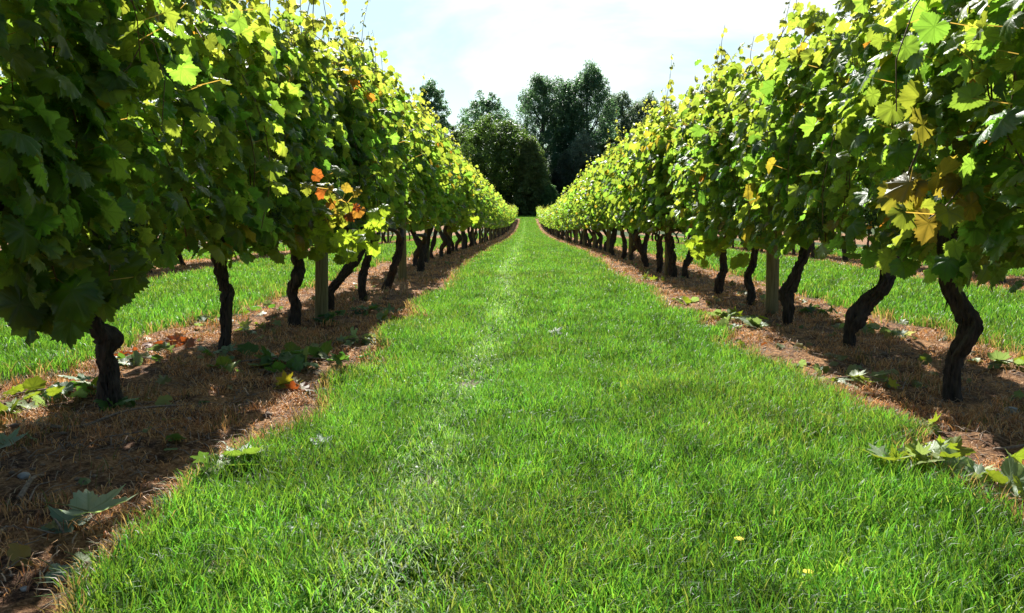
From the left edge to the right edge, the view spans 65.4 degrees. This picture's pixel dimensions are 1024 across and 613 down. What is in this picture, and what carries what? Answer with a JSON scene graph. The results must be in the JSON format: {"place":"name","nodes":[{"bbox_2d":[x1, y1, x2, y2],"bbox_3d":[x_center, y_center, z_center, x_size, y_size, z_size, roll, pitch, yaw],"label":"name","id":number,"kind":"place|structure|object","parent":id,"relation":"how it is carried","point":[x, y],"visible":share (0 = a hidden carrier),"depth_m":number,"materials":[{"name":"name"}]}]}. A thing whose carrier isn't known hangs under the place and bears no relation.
{"place":"outdoors","nodes":[
{"label":"outdoors","id":0,"kind":"place"},
{"bbox_2d":[0,0,928,208],"label":"sky","id":1,"kind":"structure","parent":0,"point":[466,46],"materials":[{"name":"white"}]},
{"bbox_2d":[0,215,1023,612],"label":"grass","id":2,"kind":"structure","parent":0,"point":[528,275],"depth_m":2.29,"materials":[{"name":"green plant"}]},
{"bbox_2d":[0,218,1023,612],"bbox_3d":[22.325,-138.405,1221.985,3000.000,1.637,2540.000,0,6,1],"label":"ground","id":3,"kind":"structure","parent":0,"point":[16,600],"depth_m":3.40,"materials":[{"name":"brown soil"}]},
{"bbox_2d":[0,427,28,447],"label":"fallen leaf","id":4,"kind":"object","parent":3,"relation":"on","point":[12,435],"visible":0.98,"depth_m":2.77,"materials":[{"name":"green plant"}]},
{"bbox_2d":[0,397,38,420],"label":"vine cutting","id":5,"kind":"object","parent":3,"relation":"on","point":[11,407],"visible":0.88,"depth_m":3.21,"materials":[{"name":"green plant"}]},
{"bbox_2d":[16,474,44,500],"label":"fallen twig","id":6,"kind":"object","parent":3,"relation":"on","point":[21,494],"visible":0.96,"depth_m":2.29,"materials":[{"name":"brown wood"}]},
{"bbox_2d":[1,373,97,407],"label":"vine cutting","id":7,"kind":"object","parent":3,"relation":"on","point":[36,385],"visible":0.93,"depth_m":3.46,"materials":[{"name":"green plant"}]},
{"bbox_2d":[38,558,75,581],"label":"fallen leaf","id":8,"kind":"object","parent":3,"relation":"on","point":[56,566],"visible":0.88,"depth_m":1.75,"materials":[{"name":"green plant"}]},
{"bbox_2d":[39,505,94,533],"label":"fallen leaf","id":9,"kind":"object","parent":3,"relation":"on","point":[57,514],"visible":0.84,"depth_m":2.06,"materials":[{"name":"green plant"}]},
{"bbox_2d":[64,551,98,569],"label":"fallen leaf","id":10,"kind":"object","parent":3,"relation":"on","point":[81,556],"visible":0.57,"depth_m":1.85,"materials":[{"name":"green plant"}]},
{"bbox_2d":[0,0,180,276],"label":"grapevine","id":11,"kind":"object","parent":3,"relation":"on","point":[30,124],"visible":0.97,"depth_m":2.50,"materials":[{"name":"green plant"}]},
{"bbox_2d":[44,485,136,515],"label":"fallen leaf","id":12,"kind":"object","parent":3,"relation":"on","point":[86,501],"visible":1,"depth_m":2.05,"materials":[{"name":"green plant"}]},
{"bbox_2d":[34,403,192,428],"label":"fallen twig","id":13,"kind":"object","parent":3,"relation":"on","point":[105,417],"visible":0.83,"depth_m":3.05,"materials":[{"name":"brown wood"}]},
{"bbox_2d":[93,396,138,411],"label":"vine cutting","id":14,"kind":"object","parent":3,"relation":"on","point":[102,404],"visible":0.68,"depth_m":3.27,"materials":[{"name":"green plant"}]},
{"bbox_2d":[0,0,248,412],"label":"grapevine","id":15,"kind":"object","parent":3,"relation":"on","point":[74,296],"visible":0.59,"depth_m":3.03,"materials":[{"name":"green plant"}]},
{"bbox_2d":[115,350,165,365],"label":"vine cutting","id":16,"kind":"object","parent":3,"relation":"on","point":[136,356],"visible":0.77,"depth_m":4.22,"materials":[{"name":"green plant"}]},
{"bbox_2d":[147,341,174,354],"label":"vine cutting","id":17,"kind":"object","parent":3,"relation":"on","point":[164,346],"visible":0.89,"depth_m":4.58,"materials":[{"name":"green plant"}]},
{"bbox_2d":[140,332,204,349],"bbox_3d":[-2.049,0.212,4.820,0.359,0.117,0.222,0,6,1],"label":"vine cutting","id":18,"kind":"object","parent":3,"relation":"on","point":[176,338],"visible":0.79,"depth_m":4.77,"materials":[{"name":"orange plant"}]},
{"bbox_2d":[182,313,232,324],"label":"vine cutting","id":19,"kind":"object","parent":3,"relation":"on","point":[204,317],"visible":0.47,"depth_m":5.93,"materials":[{"name":"green plant"}]},
{"bbox_2d":[193,457,230,492],"bbox_3d":[-0.885,0.497,2.295,0.120,0.128,0.209,0,6,1],"label":"vine cutting","id":20,"kind":"object","parent":3,"relation":"on","point":[204,469],"visible":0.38,"depth_m":2.28,"materials":[{"name":"green plant"}]},
{"bbox_2d":[195,343,241,356],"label":"vine cutting","id":21,"kind":"object","parent":3,"relation":"on","point":[222,350],"visible":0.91,"depth_m":4.50,"materials":[{"name":"green plant"}]},
{"bbox_2d":[190,444,263,476],"bbox_3d":[-0.866,0.485,2.443,0.243,0.141,0.223,0,6,1],"label":"vine cutting","id":22,"kind":"object","parent":3,"relation":"on","point":[249,450],"visible":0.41,"depth_m":2.42,"materials":[{"name":"green plant"}]},
{"bbox_2d":[114,0,347,349],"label":"grapevine","id":23,"kind":"object","parent":3,"relation":"on","point":[252,54],"visible":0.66,"depth_m":4.23,"materials":[{"name":"green plant"}]},
{"bbox_2d":[195,318,280,331],"bbox_3d":[-1.914,0.137,5.572,0.593,0.130,0.359,-2,7,-21],"label":"vine cutting","id":24,"kind":"object","parent":3,"relation":"on","point":[244,324],"visible":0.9,"depth_m":5.59,"materials":[{"name":"green plant"}]},
{"bbox_2d":[234,300,283,310],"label":"vine cutting","id":25,"kind":"object","parent":3,"relation":"on","point":[268,304],"visible":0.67,"depth_m":6.78,"materials":[{"name":"green plant"}]},
{"bbox_2d":[206,340,368,373],"bbox_3d":[-1.191,0.283,4.320,0.864,0.177,0.563,0,6,1],"label":"vine cutting","id":26,"kind":"object","parent":3,"relation":"on","point":[294,356],"visible":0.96,"depth_m":4.26,"materials":[{"name":"green plant"}]},
{"bbox_2d":[272,370,313,392],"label":"vine cutting","id":27,"kind":"object","parent":3,"relation":"on","point":[286,380],"visible":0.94,"depth_m":3.69,"materials":[{"name":"yellow plant"}]},
{"bbox_2d":[199,0,390,326],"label":"grapevine","id":28,"kind":"object","parent":3,"relation":"on","point":[349,246],"visible":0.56,"depth_m":5.33,"materials":[{"name":"green plant"}]},
{"bbox_2d":[315,100,328,321],"bbox_3d":[-1.427,-0.660,5.985,0.098,1.760,0.098,6,7,44],"label":"vineyard post","id":29,"kind":"object","parent":3,"relation":"on","point":[321,286],"visible":0.23,"depth_m":5.99,"materials":[{"name":"brown wood"}]},
{"bbox_2d":[313,313,337,324],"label":"vine cutting","id":30,"kind":"object","parent":3,"relation":"on","point":[328,315],"visible":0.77,"depth_m":5.96,"materials":[{"name":"green plant"}]},
{"bbox_2d":[278,0,402,310],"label":"grapevine","id":31,"kind":"object","parent":3,"relation":"on","point":[355,128],"visible":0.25,"depth_m":6.66,"materials":[{"name":"green plant"}]},
{"bbox_2d":[296,0,409,300],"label":"grapevine","id":32,"kind":"object","parent":3,"relation":"on","point":[362,58],"visible":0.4,"depth_m":7.29,"materials":[{"name":"green plant"}]},
{"bbox_2d":[336,326,376,346],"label":"vine cutting","id":33,"kind":"object","parent":3,"relation":"on","point":[368,339],"visible":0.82,"depth_m":5.00,"materials":[{"name":"green plant"}]},
{"bbox_2d":[334,302,405,315],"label":"vine cutting","id":34,"kind":"object","parent":3,"relation":"on","point":[375,307],"visible":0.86,"depth_m":6.60,"materials":[{"name":"green plant"}]},
{"bbox_2d":[350,28,430,288],"bbox_3d":[-1.547,-1.601,8.839,1.246,2.935,1.703,0,6,1],"label":"grapevine","id":35,"kind":"object","parent":3,"relation":"on","point":[399,210],"visible":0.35,"depth_m":8.88,"materials":[{"name":"green plant"}]},
{"bbox_2d":[376,309,405,321],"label":"vine cutting","id":36,"kind":"object","parent":3,"relation":"on","point":[380,316],"visible":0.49,"depth_m":5.93,"materials":[{"name":"green plant"}]},
{"bbox_2d":[397,168,406,280],"bbox_3d":[-1.367,-1.124,9.878,0.106,1.800,0.105,2,7,15],"label":"vineyard post","id":37,"kind":"object","parent":3,"relation":"on","point":[402,269],"visible":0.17,"depth_m":9.90,"materials":[{"name":"brown wood"}]},
{"bbox_2d":[371,72,447,271],"bbox_3d":[-1.519,-1.846,11.233,1.150,2.836,1.525,0,6,1],"label":"grapevine","id":38,"kind":"object","parent":3,"relation":"on","point":[419,182],"visible":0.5,"depth_m":11.05,"materials":[{"name":"green plant"}]},
{"bbox_2d":[395,73,454,266],"bbox_3d":[-1.514,-2.035,12.345,1.260,2.997,1.442,0,6,1],"label":"grapevine","id":39,"kind":"object","parent":3,"relation":"on","point":[434,201],"visible":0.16,"depth_m":12.31,"materials":[{"name":"green plant"}]},
{"bbox_2d":[413,78,451,137],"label":"broadleaf tree","id":40,"kind":"object","parent":3,"relation":"on","point":[429,87],"visible":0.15,"depth_m":145.86,"materials":[{"name":"green plant"}]},
{"bbox_2d":[406,104,459,262],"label":"grapevine","id":41,"kind":"object","parent":3,"relation":"on","point":[445,217],"visible":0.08,"depth_m":13.70,"materials":[{"name":"green plant"}]},
{"bbox_2d":[426,91,463,259],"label":"grapevine","id":42,"kind":"object","parent":3,"relation":"on","point":[460,177],"visible":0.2,"depth_m":14.77,"materials":[{"name":"green plant"}]},
{"bbox_2d":[438,143,472,257],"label":"grapevine","id":43,"kind":"object","parent":3,"relation":"on","point":[455,218],"visible":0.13,"depth_m":15.99,"materials":[{"name":"green plant"}]},
{"bbox_2d":[443,133,473,255],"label":"grapevine","id":44,"kind":"object","parent":3,"relation":"on","point":[463,201],"visible":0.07,"depth_m":17.26,"materials":[{"name":"green plant"}]},
{"bbox_2d":[443,132,479,252],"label":"grapevine","id":45,"kind":"object","parent":3,"relation":"on","point":[466,219],"visible":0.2,"depth_m":17.92,"materials":[{"name":"green plant"}]},
{"bbox_2d":[448,123,481,164],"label":"broadleaf tree","id":46,"kind":"object","parent":3,"relation":"on","point":[457,134],"visible":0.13,"depth_m":144.87,"materials":[{"name":"green plant"}]},
{"bbox_2d":[450,139,479,250],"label":"grapevine","id":47,"kind":"object","parent":3,"relation":"on","point":[459,237],"visible":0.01,"depth_m":19.83,"materials":[{"name":"green plant"}]},
{"bbox_2d":[461,161,480,249],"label":"grapevine","id":48,"kind":"object","parent":3,"relation":"on","point":[463,234],"visible":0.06,"depth_m":21.10,"materials":[{"name":"green plant"}]},
{"bbox_2d":[458,157,489,226],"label":"grapevine","id":49,"kind":"object","parent":3,"relation":"on","point":[478,178],"visible":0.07,"depth_m":23.49,"materials":[{"name":"green plant"}]},
{"bbox_2d":[465,162,486,248],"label":"grapevine","id":50,"kind":"object","parent":3,"relation":"on","point":[478,186],"visible":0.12,"depth_m":22.04,"materials":[{"name":"green plant"}]},
{"bbox_2d":[466,158,487,246],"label":"grapevine","id":51,"kind":"object","parent":3,"relation":"on","point":[468,229],"visible":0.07,"depth_m":24.38,"materials":[{"name":"green plant"}]},
{"bbox_2d":[470,173,490,244],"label":"grapevine","id":52,"kind":"object","parent":3,"relation":"on","point":[481,222],"visible":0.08,"depth_m":25.69,"materials":[{"name":"green plant"}]},
{"bbox_2d":[455,90,513,177],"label":"broadleaf tree","id":53,"kind":"object","parent":3,"relation":"on","point":[488,105],"visible":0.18,"depth_m":153.57,"materials":[{"name":"green plant"}]},
{"bbox_2d":[474,169,494,244],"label":"grapevine","id":54,"kind":"object","parent":3,"relation":"on","point":[491,186],"visible":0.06,"depth_m":27.89,"materials":[{"name":"green plant"}]},
{"bbox_2d":[455,112,540,205],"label":"broadleaf tree","id":55,"kind":"object","parent":3,"relation":"on","point":[501,134],"visible":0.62,"depth_m":128.46,"materials":[{"name":"green plant"}]},
{"bbox_2d":[0,272,1019,595],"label":"soil clods","id":56,"kind":"object","parent":3,"relation":"on","point":[268,414],"visible":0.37,"depth_m":3.32,"materials":[{"name":"brown soil"}]},
{"bbox_2d":[0,234,1023,566],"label":"leaf litter","id":57,"kind":"object","parent":3,"relation":"on","point":[16,552],"visible":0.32,"depth_m":4.14,"materials":[{"name":"brown plant"}]},
{"bbox_2d":[508,135,551,215],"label":"cypress tree","id":58,"kind":"object","parent":3,"relation":"on","point":[532,168],"visible":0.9,"depth_m":127.36,"materials":[{"name":"green plant"}]},
{"bbox_2d":[514,71,577,175],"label":"poplar tree","id":59,"kind":"object","parent":3,"relation":"on","point":[549,104],"visible":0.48,"depth_m":144.43,"materials":[{"name":"green plant"}]},
{"bbox_2d":[537,184,559,208],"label":"green shrub","id":60,"kind":"object","parent":3,"relation":"on","point":[550,198],"visible":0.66,"depth_m":125.96,"materials":[{"name":"green plant"}]},
{"bbox_2d":[120,298,988,612],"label":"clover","id":61,"kind":"object","parent":3,"relation":"on","point":[528,516],"visible":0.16,"depth_m":1.85,"materials":[{"name":"green plant"}]},
{"bbox_2d":[550,168,567,197],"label":"conifer tree","id":62,"kind":"object","parent":3,"relation":"on","point":[557,181],"visible":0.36,"depth_m":133.51,"materials":[{"name":"green plant"}]},
{"bbox_2d":[546,75,584,161],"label":"poplar tree","id":63,"kind":"object","parent":3,"relation":"on","point":[566,83],"visible":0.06,"depth_m":148.07,"materials":[{"name":"green plant"}]},
{"bbox_2d":[555,149,578,193],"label":"conifer tree","id":64,"kind":"object","parent":3,"relation":"on","point":[566,164],"visible":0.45,"depth_m":135.06,"materials":[{"name":"green plant"}]},
{"bbox_2d":[561,182,580,244],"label":"grapevine","id":65,"kind":"object","parent":3,"relation":"on","point":[570,214],"visible":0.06,"depth_m":28.47,"materials":[{"name":"green plant"}]},
{"bbox_2d":[562,182,582,244],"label":"grapevine","id":66,"kind":"object","parent":3,"relation":"on","point":[567,204],"visible":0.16,"depth_m":27.33,"materials":[{"name":"green plant"}]},
{"bbox_2d":[568,179,589,246],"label":"grapevine","id":67,"kind":"object","parent":3,"relation":"on","point":[586,233],"visible":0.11,"depth_m":25.00,"materials":[{"name":"green plant"}]},
{"bbox_2d":[569,157,592,246],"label":"grapevine","id":68,"kind":"object","parent":3,"relation":"on","point":[579,223],"visible":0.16,"depth_m":23.79,"materials":[{"name":"green plant"}]},
{"bbox_2d":[572,155,596,239],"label":"grapevine","id":69,"kind":"object","parent":3,"relation":"on","point":[573,194],"visible":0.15,"depth_m":22.55,"materials":[{"name":"green plant"}]},
{"bbox_2d":[568,129,601,180],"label":"silver tree","id":70,"kind":"object","parent":3,"relation":"on","point":[579,145],"visible":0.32,"depth_m":139.17,"materials":[{"name":"green plant"}]},
{"bbox_2d":[573,156,598,248],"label":"grapevine","id":71,"kind":"object","parent":3,"relation":"on","point":[582,217],"visible":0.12,"depth_m":21.77,"materials":[{"name":"green plant"}]},
{"bbox_2d":[555,59,620,174],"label":"poplar tree","id":72,"kind":"object","parent":3,"relation":"on","point":[589,81],"visible":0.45,"depth_m":144.25,"materials":[{"name":"green plant"}]},
{"bbox_2d":[579,155,602,249],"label":"grapevine","id":73,"kind":"object","parent":3,"relation":"on","point":[600,235],"visible":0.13,"depth_m":20.34,"materials":[{"name":"green plant"}]},
{"bbox_2d":[580,175,606,251],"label":"grapevine","id":74,"kind":"object","parent":3,"relation":"on","point":[591,222],"visible":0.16,"depth_m":19.20,"materials":[{"name":"green plant"}]},
{"bbox_2d":[585,129,613,252],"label":"grapevine","id":75,"kind":"object","parent":3,"relation":"on","point":[594,211],"visible":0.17,"depth_m":18.06,"materials":[{"name":"green plant"}]},
{"bbox_2d":[587,140,620,255],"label":"grapevine","id":76,"kind":"object","parent":3,"relation":"on","point":[603,221],"visible":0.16,"depth_m":16.99,"materials":[{"name":"green plant"}]},
{"bbox_2d":[594,136,616,165],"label":"broadleaf tree","id":77,"kind":"object","parent":3,"relation":"on","point":[610,141],"visible":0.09,"depth_m":141.63,"materials":[{"name":"green plant"}]},
{"bbox_2d":[591,108,626,258],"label":"grapevine","id":78,"kind":"object","parent":3,"relation":"on","point":[610,153],"visible":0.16,"depth_m":15.70,"materials":[{"name":"green plant"}]},
{"bbox_2d":[597,90,639,143],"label":"willow tree","id":79,"kind":"object","parent":3,"relation":"on","point":[622,100],"visible":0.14,"depth_m":158.91,"materials":[{"name":"green plant"}]},
{"bbox_2d":[602,126,636,260],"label":"grapevine","id":80,"kind":"object","parent":3,"relation":"on","point":[618,150],"visible":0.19,"depth_m":14.62,"materials":[{"name":"green plant"}]},
{"bbox_2d":[607,110,649,262],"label":"grapevine","id":81,"kind":"object","parent":3,"relation":"on","point":[612,198],"visible":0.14,"depth_m":13.64,"materials":[{"name":"green plant"}]},
{"bbox_2d":[608,97,664,267],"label":"grapevine","id":82,"kind":"object","parent":3,"relation":"on","point":[620,183],"visible":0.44,"depth_m":12.27,"materials":[{"name":"green plant"}]},
{"bbox_2d":[618,92,661,143],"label":"willow tree","id":83,"kind":"object","parent":3,"relation":"on","point":[637,105],"visible":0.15,"depth_m":158.99,"materials":[{"name":"green plant"}]},
{"bbox_2d":[622,91,675,272],"bbox_3d":[2.027,-1.719,11.211,0.979,2.644,1.442,0,6,1],"label":"grapevine","id":84,"kind":"object","parent":3,"relation":"on","point":[638,224],"visible":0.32,"depth_m":11.26,"materials":[{"name":"green plant"}]},
{"bbox_2d":[624,82,694,277],"bbox_3d":[2.039,-1.663,10.528,0.993,2.632,1.596,0,6,1],"label":"grapevine","id":85,"kind":"object","parent":3,"relation":"on","point":[672,256],"visible":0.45,"depth_m":10.49,"materials":[{"name":"green plant"}]},
{"bbox_2d":[626,54,696,278],"bbox_3d":[1.988,-1.721,10.098,1.083,2.871,1.448,0,6,1],"label":"grapevine","id":86,"kind":"object","parent":3,"relation":"on","point":[653,159],"visible":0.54,"depth_m":9.81,"materials":[{"name":"green plant"}]},
{"bbox_2d":[664,162,671,274],"bbox_3d":[2.102,-1.175,10.683,0.091,1.720,0.091,-1,7,-11],"label":"vineyard post","id":87,"kind":"object","parent":3,"relation":"on","point":[666,260],"visible":0.15,"depth_m":10.71,"materials":[{"name":"brown wood"}]},
{"bbox_2d":[671,296,698,303],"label":"vine cutting","id":88,"kind":"object","parent":3,"relation":"on","point":[688,300],"visible":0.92,"depth_m":7.40,"materials":[{"name":"green plant"}]},
{"bbox_2d":[655,50,749,294],"bbox_3d":[1.988,-1.282,7.826,0.993,2.506,1.874,0,6,1],"label":"grapevine","id":89,"kind":"object","parent":3,"relation":"on","point":[702,246],"visible":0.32,"depth_m":7.98,"materials":[{"name":"green plant"}]},
{"bbox_2d":[678,26,782,305],"bbox_3d":[1.984,-1.241,7.085,1.090,2.576,1.505,0,6,1],"label":"grapevine","id":90,"kind":"object","parent":3,"relation":"on","point":[712,98],"visible":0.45,"depth_m":6.83,"materials":[{"name":"green plant"}]},
{"bbox_2d":[693,306,769,321],"bbox_3d":[1.558,0.064,6.038,0.693,0.161,0.456,0,6,1],"label":"vine cutting","id":91,"kind":"object","parent":3,"relation":"on","point":[733,313],"visible":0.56,"depth_m":5.99,"materials":[{"name":"green plant"}]},
{"bbox_2d":[716,316,768,330],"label":"vine cutting","id":92,"kind":"object","parent":3,"relation":"on","point":[754,322],"visible":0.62,"depth_m":5.55,"materials":[{"name":"green plant"}]},
{"bbox_2d":[765,122,780,313],"bbox_3d":[2.134,-0.739,6.493,0.105,1.800,0.106,-3,6,-26],"label":"vineyard post","id":93,"kind":"object","parent":3,"relation":"on","point":[772,280],"visible":0.26,"depth_m":6.50,"materials":[{"name":"brown wood"}]},
{"bbox_2d":[691,0,857,325],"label":"grapevine","id":94,"kind":"object","parent":3,"relation":"on","point":[746,215],"visible":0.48,"depth_m":5.87,"materials":[{"name":"green plant"}]},
{"bbox_2d":[765,359,831,376],"bbox_3d":[1.460,0.311,4.143,0.348,0.098,0.211,5,8,36],"label":"vine cutting","id":95,"kind":"object","parent":3,"relation":"on","point":[816,367],"visible":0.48,"depth_m":4.09,"materials":[{"name":"green plant"}]},
{"bbox_2d":[781,302,837,315],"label":"vine cutting","id":96,"kind":"object","parent":3,"relation":"on","point":[809,308],"visible":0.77,"depth_m":6.57,"materials":[{"name":"green plant"}]},
{"bbox_2d":[730,0,961,347],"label":"grapevine","id":97,"kind":"object","parent":3,"relation":"on","point":[792,68],"visible":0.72,"depth_m":4.55,"materials":[{"name":"green plant"}]},
{"bbox_2d":[817,369,900,390],"bbox_3d":[1.620,0.350,3.764,0.379,0.112,0.238,2,7,20],"label":"vine cutting","id":98,"kind":"object","parent":3,"relation":"on","point":[857,375],"visible":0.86,"depth_m":3.78,"materials":[{"name":"green plant"}]},
{"bbox_2d":[839,322,892,334],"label":"vine cutting","id":99,"kind":"object","parent":3,"relation":"on","point":[875,326],"visible":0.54,"depth_m":5.45,"materials":[{"name":"green plant"}]},
{"bbox_2d":[880,329,915,339],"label":"vine cutting","id":100,"kind":"object","parent":3,"relation":"on","point":[901,333],"visible":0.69,"depth_m":5.21,"materials":[{"name":"green plant"}]},
{"bbox_2d":[796,0,1023,402],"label":"grapevine","id":101,"kind":"object","parent":3,"relation":"on","point":[951,236],"visible":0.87,"depth_m":3.31,"materials":[{"name":"green plant"}]},
{"bbox_2d":[819,435,1023,481],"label":"vine cutting","id":102,"kind":"object","parent":3,"relation":"on","point":[954,450],"visible":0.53,"depth_m":2.42,"materials":[{"name":"green plant"}]},
{"bbox_2d":[921,412,942,435],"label":"vine cutting","id":103,"kind":"object","parent":3,"relation":"on","point":[933,420],"visible":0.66,"depth_m":2.96,"materials":[{"name":"green plant"}]},
{"bbox_2d":[912,0,1023,294],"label":"grapevine","id":104,"kind":"object","parent":3,"relation":"on","point":[982,29],"visible":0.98,"depth_m":2.56,"materials":[{"name":"green plant"}]},
{"bbox_2d":[913,453,1023,498],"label":"vine cutting","id":105,"kind":"object","parent":3,"relation":"on","point":[1010,474],"visible":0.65,"depth_m":2.28,"materials":[{"name":"green plant"}]},
{"bbox_2d":[986,350,1023,369],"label":"vine cutting","id":106,"kind":"object","parent":3,"relation":"on","point":[999,357],"visible":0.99,"depth_m":4.10,"materials":[{"name":"green plant"}]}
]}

